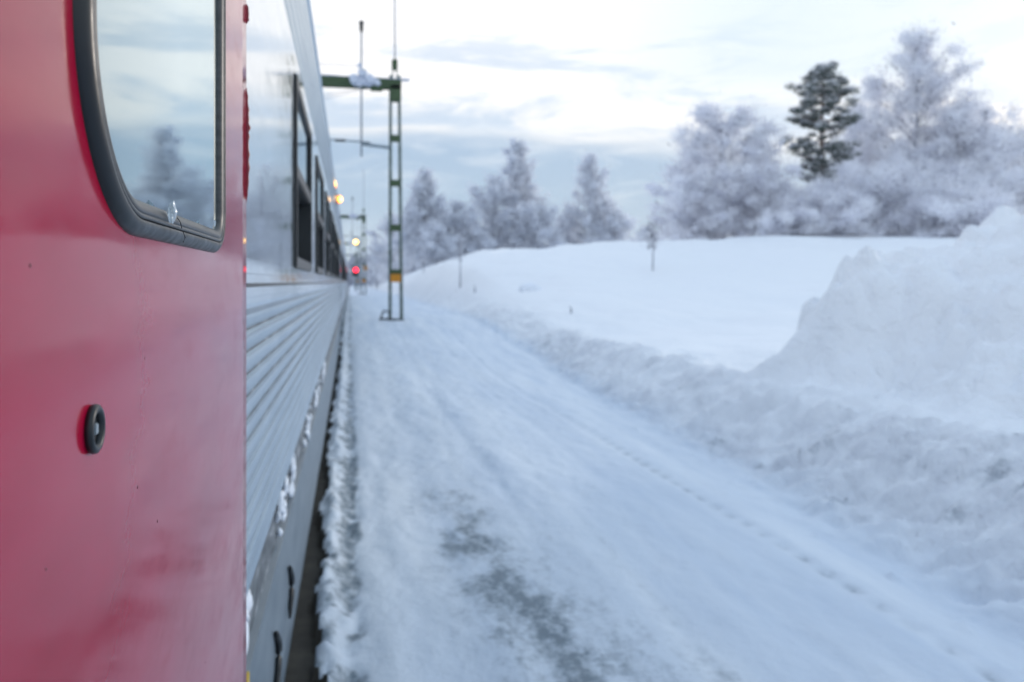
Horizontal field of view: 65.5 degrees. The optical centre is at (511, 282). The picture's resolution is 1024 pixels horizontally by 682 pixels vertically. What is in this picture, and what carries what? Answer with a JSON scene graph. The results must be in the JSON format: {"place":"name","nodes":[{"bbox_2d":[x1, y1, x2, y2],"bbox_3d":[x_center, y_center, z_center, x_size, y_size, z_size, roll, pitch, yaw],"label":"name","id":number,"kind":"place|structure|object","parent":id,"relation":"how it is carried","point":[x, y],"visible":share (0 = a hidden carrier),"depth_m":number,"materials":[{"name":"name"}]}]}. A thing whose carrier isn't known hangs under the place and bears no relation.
{"place":"outdoors","nodes":[
{"label":"outdoors","id":0,"kind":"place"},
{"bbox_2d":[0,0,341,681],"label":"train coach","id":1,"kind":"object","parent":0,"point":[160,375],"visible":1,"depth_m":0.59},
{"bbox_2d":[0,0,250,681],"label":"door","id":2,"kind":"structure","parent":1,"relation":"in","point":[123,326],"depth_m":0.50,"materials":[{"name":"red paint"}]},
{"bbox_2d":[167,200,176,223],"bbox_3d":[-0.255,-0.052,0.596,0.008,0.018,0.010,0,0,-11],"label":"ice chunk","id":3,"kind":"object","parent":1,"relation":"attached to","point":[172,212],"visible":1,"depth_m":0.59,"materials":[{"name":"white"}]},
{"bbox_2d":[246,360,325,655],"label":"caked snow","id":4,"kind":"structure","parent":1,"relation":"on","point":[281,513],"depth_m":2.61,"materials":[{"name":"white snow"}]},
{"bbox_2d":[294,73,311,271],"bbox_3d":[-0.941,-0.410,3.493,0.072,0.716,1.180,0,0,-11],"label":"window frame","id":5,"kind":"structure","parent":1,"relation":"in","point":[302,129],"depth_m":3.57,"materials":[{"name":"black metal"}]},
{"bbox_2d":[316,155,323,274],"bbox_3d":[-1.323,-0.410,5.374,0.072,0.716,1.180,0,0,-11],"label":"window frame","id":6,"kind":"structure","parent":1,"relation":"in","point":[319,176],"depth_m":5.61,"materials":[{"name":"black"}]},
{"bbox_2d":[326,191,329,276],"bbox_3d":[-1.706,-0.410,7.256,0.072,0.716,1.180,0,0,-11],"label":"window frame","id":7,"kind":"structure","parent":1,"relation":"in","point":[327,199],"depth_m":7.57,"materials":[{"name":"black metal"}]},
{"bbox_2d":[331,211,333,277],"bbox_3d":[-2.088,-0.410,9.137,0.072,0.716,1.180,0,0,-11],"label":"window frame","id":8,"kind":"structure","parent":1,"relation":"in","point":[332,218],"depth_m":9.46,"materials":[{"name":"black metal"}]},
{"bbox_2d":[334,224,336,278],"bbox_3d":[-2.471,-0.410,11.019,0.072,0.716,1.180,0,0,-11],"label":"window frame","id":9,"kind":"structure","parent":1,"relation":"in","point":[335,230],"depth_m":11.42,"materials":[{"name":"black metal"}]},
{"bbox_2d":[337,233,338,278],"bbox_3d":[-2.854,-0.410,12.900,0.072,0.716,1.180,0,0,-11],"label":"window frame","id":10,"kind":"structure","parent":1,"relation":"in","point":[337,233],"depth_m":12.33,"materials":[{"name":"black metal"}]},
{"bbox_2d":[339,241,339,278],"bbox_3d":[-3.236,-0.410,14.782,0.072,0.716,1.180,0,0,-11],"label":"window frame","id":11,"kind":"structure","parent":1,"relation":"in","point":[339,241],"depth_m":15.32,"materials":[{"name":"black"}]},
{"bbox_2d":[339,216,345,345],"bbox_3d":[-7.548,0.125,28.620,3.012,4.251,24.900,0,0,-11],"label":"train coach","id":12,"kind":"object","parent":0,"point":[342,278],"visible":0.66,"depth_m":21.18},
{"bbox_2d":[341,249,341,279],"bbox_3d":[-4.045,-0.410,18.760,0.072,0.716,1.180,0,0,-11],"label":"window frame","id":13,"kind":"structure","parent":12,"relation":"in","point":[341,249],"depth_m":18.19,"materials":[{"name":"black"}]},
{"bbox_2d":[346,257,347,300],"bbox_3d":[-12.470,0.125,52.825,3.012,4.251,24.500,0,0,-11],"label":"train coach","id":14,"kind":"object","parent":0,"point":[346,279],"visible":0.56,"depth_m":46.63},
{"bbox_2d":[284,205,1023,681],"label":"snow ground","id":15,"kind":"structure","parent":0,"point":[770,459],"depth_m":5.95,"materials":[{"name":"white snow"}]},
{"bbox_2d":[346,235,356,284],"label":"catenary mast","id":16,"kind":"object","parent":15,"relation":"on","point":[350,254],"visible":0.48,"depth_m":168.67,"materials":[{"name":"metal"}]},
{"bbox_2d":[344,232,359,289],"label":"catenary mast","id":17,"kind":"object","parent":15,"relation":"on","point":[351,243],"visible":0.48,"depth_m":118.68,"materials":[{"name":"metal"}]},
{"bbox_2d":[341,169,367,294],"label":"catenary mast","id":18,"kind":"object","parent":15,"relation":"on","point":[355,216],"visible":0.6,"depth_m":70.20,"materials":[{"name":"metal"}]},
{"bbox_2d":[352,266,358,291],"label":"railway signal","id":19,"kind":"object","parent":15,"relation":"on","point":[355,271],"visible":1,"depth_m":92.02,"materials":[{"name":"red metal"}]},
{"bbox_2d":[354,239,360,289],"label":"yard lamp","id":20,"kind":"object","parent":15,"relation":"on","point":[356,241],"visible":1,"depth_m":112.10,"materials":[{"name":"silver metal"}]},
{"bbox_2d":[321,0,409,320],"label":"catenary mast","id":21,"kind":"object","parent":15,"relation":"on","point":[362,79],"visible":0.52,"depth_m":23.07,"materials":[{"name":"metal"}]},
{"bbox_2d":[359,240,387,288],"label":"frosted birch","id":22,"kind":"object","parent":15,"relation":"on","point":[372,265],"visible":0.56,"depth_m":124.59,"materials":[{"name":"white plant"}]},
{"bbox_2d":[363,210,414,279],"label":"frosted birch","id":23,"kind":"object","parent":15,"relation":"on","point":[380,247],"visible":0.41,"depth_m":99.33,"materials":[{"name":"white plant"}]},
{"bbox_2d":[347,252,431,289],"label":"distant forest","id":24,"kind":"object","parent":15,"relation":"on","point":[351,280],"visible":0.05,"depth_m":233.16,"materials":[{"name":"grey plant"}]},
{"bbox_2d":[383,165,460,269],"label":"frosted birch","id":25,"kind":"object","parent":15,"relation":"on","point":[422,201],"visible":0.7,"depth_m":83.20,"materials":[{"name":"white plant"}]},
{"bbox_2d":[413,218,463,267],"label":"frosted shrub","id":26,"kind":"object","parent":15,"relation":"on","point":[435,246],"visible":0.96,"depth_m":79.09,"materials":[{"name":"white plant"}]},
{"bbox_2d":[421,195,484,264],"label":"frosted birch","id":27,"kind":"object","parent":15,"relation":"on","point":[464,218],"visible":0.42,"depth_m":84.64,"materials":[{"name":"white plant"}]},
{"bbox_2d":[450,226,467,287],"bbox_3d":[-2.290,-1.080,34.489,0.780,2.670,0.798,0,0,-11],"label":"sapling","id":28,"kind":"object","parent":15,"relation":"on","point":[458,241],"visible":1,"depth_m":34.48,"materials":[{"name":"grey plant"}]},
{"bbox_2d":[449,224,497,255],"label":"frosted shrub","id":29,"kind":"object","parent":15,"relation":"on","point":[477,233],"visible":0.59,"depth_m":83.41,"materials":[{"name":"white plant"}]},
{"bbox_2d":[464,170,529,249],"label":"frosted birch","id":30,"kind":"object","parent":15,"relation":"on","point":[494,192],"visible":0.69,"depth_m":89.10,"materials":[{"name":"white plant"}]},
{"bbox_2d":[487,136,552,248],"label":"frosted birch","id":31,"kind":"object","parent":15,"relation":"on","point":[516,169],"visible":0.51,"depth_m":91.35,"materials":[{"name":"white plant"}]},
{"bbox_2d":[519,283,539,291],"bbox_3d":[0.601,0.251,27.530,0.752,0.462,0.740,0,0,-11],"label":"snow lump","id":32,"kind":"object","parent":15,"relation":"on","point":[527,287],"visible":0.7,"depth_m":27.27,"materials":[{"name":"white snow"}]},
{"bbox_2d":[504,199,572,248],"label":"frosted birch","id":33,"kind":"object","parent":15,"relation":"on","point":[549,233],"visible":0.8,"depth_m":87.16,"materials":[{"name":"white plant"}]},
{"bbox_2d":[546,206,582,245],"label":"frosted shrub","id":34,"kind":"object","parent":15,"relation":"on","point":[559,220],"visible":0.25,"depth_m":94.25,"materials":[{"name":"white plant"}]},
{"bbox_2d":[559,150,632,243],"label":"frosted birch","id":35,"kind":"object","parent":15,"relation":"on","point":[577,218],"visible":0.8,"depth_m":91.32,"materials":[{"name":"white plant"}]},
{"bbox_2d":[583,204,640,241],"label":"frosted shrub","id":36,"kind":"object","parent":15,"relation":"on","point":[618,216],"visible":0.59,"depth_m":89.29,"materials":[{"name":"white plant"}]},
{"bbox_2d":[634,223,659,240],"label":"frosted shrub","id":37,"kind":"object","parent":15,"relation":"on","point":[641,231],"visible":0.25,"depth_m":99.55,"materials":[{"name":"white plant"}]},
{"bbox_2d":[641,219,662,270],"bbox_3d":[5.262,-1.416,29.736,0.884,2.030,0.806,0,0,-22],"label":"sapling","id":38,"kind":"object","parent":15,"relation":"on","point":[652,235],"visible":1,"depth_m":29.73,"materials":[{"name":"grey plant"}]},
{"bbox_2d":[640,170,740,239],"bbox_3d":[11.045,-4.756,50.346,6.166,5.108,6.728,0,0,-11],"label":"frosted birch","id":39,"kind":"object","parent":15,"relation":"on","point":[688,225],"visible":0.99,"depth_m":49.18,"materials":[{"name":"white plant"}]},
{"bbox_2d":[652,88,807,239],"bbox_3d":[14.746,-7.615,54.078,10.154,10.586,11.316,0,0,12],"label":"frosted birch","id":40,"kind":"object","parent":15,"relation":"on","point":[752,148],"visible":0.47,"depth_m":52.70,"materials":[{"name":"white plant"}]},
{"bbox_2d":[694,158,819,237],"bbox_3d":[15.547,-5.239,50.239,8.408,5.421,7.004,0,0,26],"label":"frosted birch","id":41,"kind":"object","parent":15,"relation":"on","point":[754,181],"visible":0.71,"depth_m":49.16,"materials":[{"name":"white plant"}]},
{"bbox_2d":[755,203,833,235],"bbox_3d":[15.978,-3.576,46.067,4.776,2.145,4.554,0,0,-11],"label":"frosted shrub","id":42,"kind":"object","parent":15,"relation":"on","point":[776,222],"visible":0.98,"depth_m":45.09,"materials":[{"name":"white plant"}]},
{"bbox_2d":[778,60,864,200],"bbox_3d":[21.971,-9.264,55.827,5.308,13.134,5.704,0,0,-28],"label":"pine tree","id":43,"kind":"object","parent":15,"relation":"on","point":[818,161],"visible":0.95,"depth_m":55.38,"materials":[{"name":"green plant"}]},
{"bbox_2d":[779,181,885,235],"bbox_3d":[19.132,-4.239,46.551,7.112,3.546,6.724,0,0,-11],"label":"frosted shrub","id":44,"kind":"object","parent":15,"relation":"on","point":[861,209],"visible":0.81,"depth_m":45.59,"materials":[{"name":"white plant"}]},
{"bbox_2d":[835,89,892,231],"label":"frosted birch","id":45,"kind":"object","parent":15,"relation":"on","point":[853,136],"visible":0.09,"depth_m":65.50,"materials":[{"name":"white plant"}]},
{"bbox_2d":[790,153,988,235],"bbox_3d":[22.288,-5.323,49.249,11.118,5.474,9.648,0,0,17],"label":"frosted birch","id":46,"kind":"object","parent":15,"relation":"on","point":[879,182],"visible":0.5,"depth_m":47.62,"materials":[{"name":"white plant"}]},
{"bbox_2d":[831,135,1002,235],"bbox_3d":[26.369,-5.978,51.501,9.731,6.480,10.129,0,0,-11],"label":"frosted birch","id":47,"kind":"object","parent":15,"relation":"on","point":[933,168],"visible":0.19,"depth_m":50.34,"materials":[{"name":"white plant"}]},
{"bbox_2d":[827,14,1023,235],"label":"frosted birch","id":48,"kind":"object","parent":15,"relation":"on","point":[919,61],"visible":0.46,"depth_m":58.61,"materials":[{"name":"white plant"}]},
{"bbox_2d":[890,181,1023,236],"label":"frosted shrub","id":49,"kind":"object","parent":15,"relation":"on","point":[964,211],"visible":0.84,"depth_m":43.77,"materials":[{"name":"white plant"}]},
{"bbox_2d":[894,101,1023,229],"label":"frosted birch","id":50,"kind":"object","parent":15,"relation":"on","point":[947,141],"visible":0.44,"depth_m":54.72,"materials":[{"name":"white plant"}]},
{"bbox_2d":[960,100,1023,207],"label":"frosted birch","id":51,"kind":"object","parent":15,"relation":"on","point":[984,105],"visible":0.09,"depth_m":63.60,"materials":[{"name":"white plant"}]},
{"bbox_2d":[961,116,1023,214],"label":"frosted birch","id":52,"kind":"object","parent":15,"relation":"on","point":[1018,141],"visible":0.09,"depth_m":60.25,"materials":[{"name":"white plant"}]},
{"bbox_2d":[311,0,1023,276],"label":"sky","id":53,"kind":"structure","parent":0,"point":[608,78],"materials":[{"name":"white"}]}
]}

